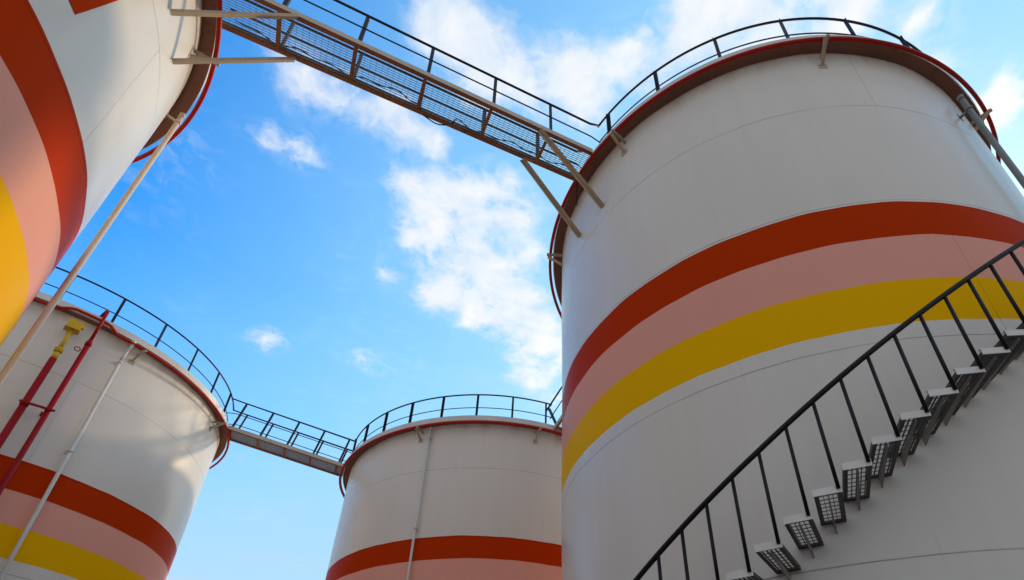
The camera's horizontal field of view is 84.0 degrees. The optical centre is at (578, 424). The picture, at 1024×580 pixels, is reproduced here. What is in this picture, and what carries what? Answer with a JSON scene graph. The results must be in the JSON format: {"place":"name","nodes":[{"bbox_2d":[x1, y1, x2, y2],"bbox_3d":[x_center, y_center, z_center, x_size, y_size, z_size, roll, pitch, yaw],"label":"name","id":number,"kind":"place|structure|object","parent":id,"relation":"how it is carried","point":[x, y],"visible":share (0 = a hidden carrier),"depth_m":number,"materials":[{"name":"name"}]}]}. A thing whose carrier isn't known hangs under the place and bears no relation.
{"place":"outdoors","nodes":[
{"label":"outdoors","id":0,"kind":"place"},
{"bbox_2d":[39,0,1023,579],"label":"sky","id":1,"kind":"structure","parent":0,"point":[344,257],"materials":[{"name":"blue"}]},
{"label":"yard pavement","id":2,"kind":"structure","parent":0,"visible":0},
{"bbox_2d":[0,0,221,345],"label":"storage tank","id":3,"kind":"object","parent":2,"relation":"on","point":[93,93],"visible":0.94,"depth_m":6.71,"materials":[{"name":"white metal"}]},
{"bbox_2d":[0,111,185,386],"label":"vent pipe","id":4,"kind":"object","parent":3,"relation":"attached to","point":[42,318],"visible":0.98,"depth_m":8.21,"materials":[{"name":"grey metal"}]},
{"bbox_2d":[0,266,233,579],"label":"storage tank","id":5,"kind":"object","parent":2,"relation":"on","point":[122,497],"visible":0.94,"depth_m":14.28,"materials":[{"name":"white metal"}]},
{"bbox_2d":[0,318,85,448],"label":"foam riser","id":6,"kind":"object","parent":5,"relation":"attached to","point":[73,326],"visible":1,"depth_m":13.14,"materials":[{"name":"red paint"}]},
{"bbox_2d":[0,309,109,494],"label":"fire water riser","id":7,"kind":"object","parent":5,"relation":"attached to","point":[48,409],"visible":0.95,"depth_m":13.04,"materials":[{"name":"red paint"}]},
{"bbox_2d":[0,340,136,579],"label":"drain pipe","id":8,"kind":"object","parent":5,"relation":"attached to","point":[68,452],"visible":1,"depth_m":13.16,"materials":[{"name":"white metal"}]},
{"bbox_2d":[325,394,561,579],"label":"storage tank","id":9,"kind":"object","parent":2,"relation":"on","point":[490,506],"visible":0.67,"depth_m":16.68,"materials":[{"name":"white metal"}]},
{"bbox_2d":[227,398,354,475],"bbox_3d":[-10.155,0.522,19.975,4.216,1.875,0.822,13,-36,-21],"label":"gangway","id":10,"kind":"object","parent":9,"relation":"on","point":[260,442],"visible":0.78,"depth_m":19.75,"materials":[{"name":"paint"}]},
{"bbox_2d":[406,427,432,579],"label":"drain pipe","id":11,"kind":"object","parent":9,"relation":"attached to","point":[415,529],"visible":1,"depth_m":16.15,"materials":[{"name":"grey metal"}]},
{"bbox_2d":[547,386,561,430],"bbox_3d":[0.182,-1.224,18.160,0.822,2.482,3.196,22,-40,-31],"label":"gangway","id":12,"kind":"object","parent":9,"relation":"on","point":[557,424],"visible":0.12,"depth_m":18.30,"materials":[{"name":"paint"}]},
{"bbox_2d":[547,17,1023,579],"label":"storage tank","id":13,"kind":"object","parent":2,"relation":"on","point":[763,247],"visible":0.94,"depth_m":7.62,"materials":[{"name":"white metal"}]},
{"bbox_2d":[170,0,604,237],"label":"gangway","id":14,"kind":"object","parent":13,"relation":"attached to","point":[287,13],"visible":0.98,"depth_m":10.42,"materials":[{"name":"paint"}]},
{"bbox_2d":[633,239,1023,579],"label":"spiral staircase","id":15,"kind":"structure","parent":13,"relation":"attached to","point":[985,368],"depth_m":5.43,"materials":[{"name":"metal"}]},
{"bbox_2d":[957,94,1023,188],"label":"vent pipe","id":16,"kind":"object","parent":13,"relation":"attached to","point":[993,141],"visible":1,"depth_m":9.27,"materials":[{"name":"grey metal"}]}
]}

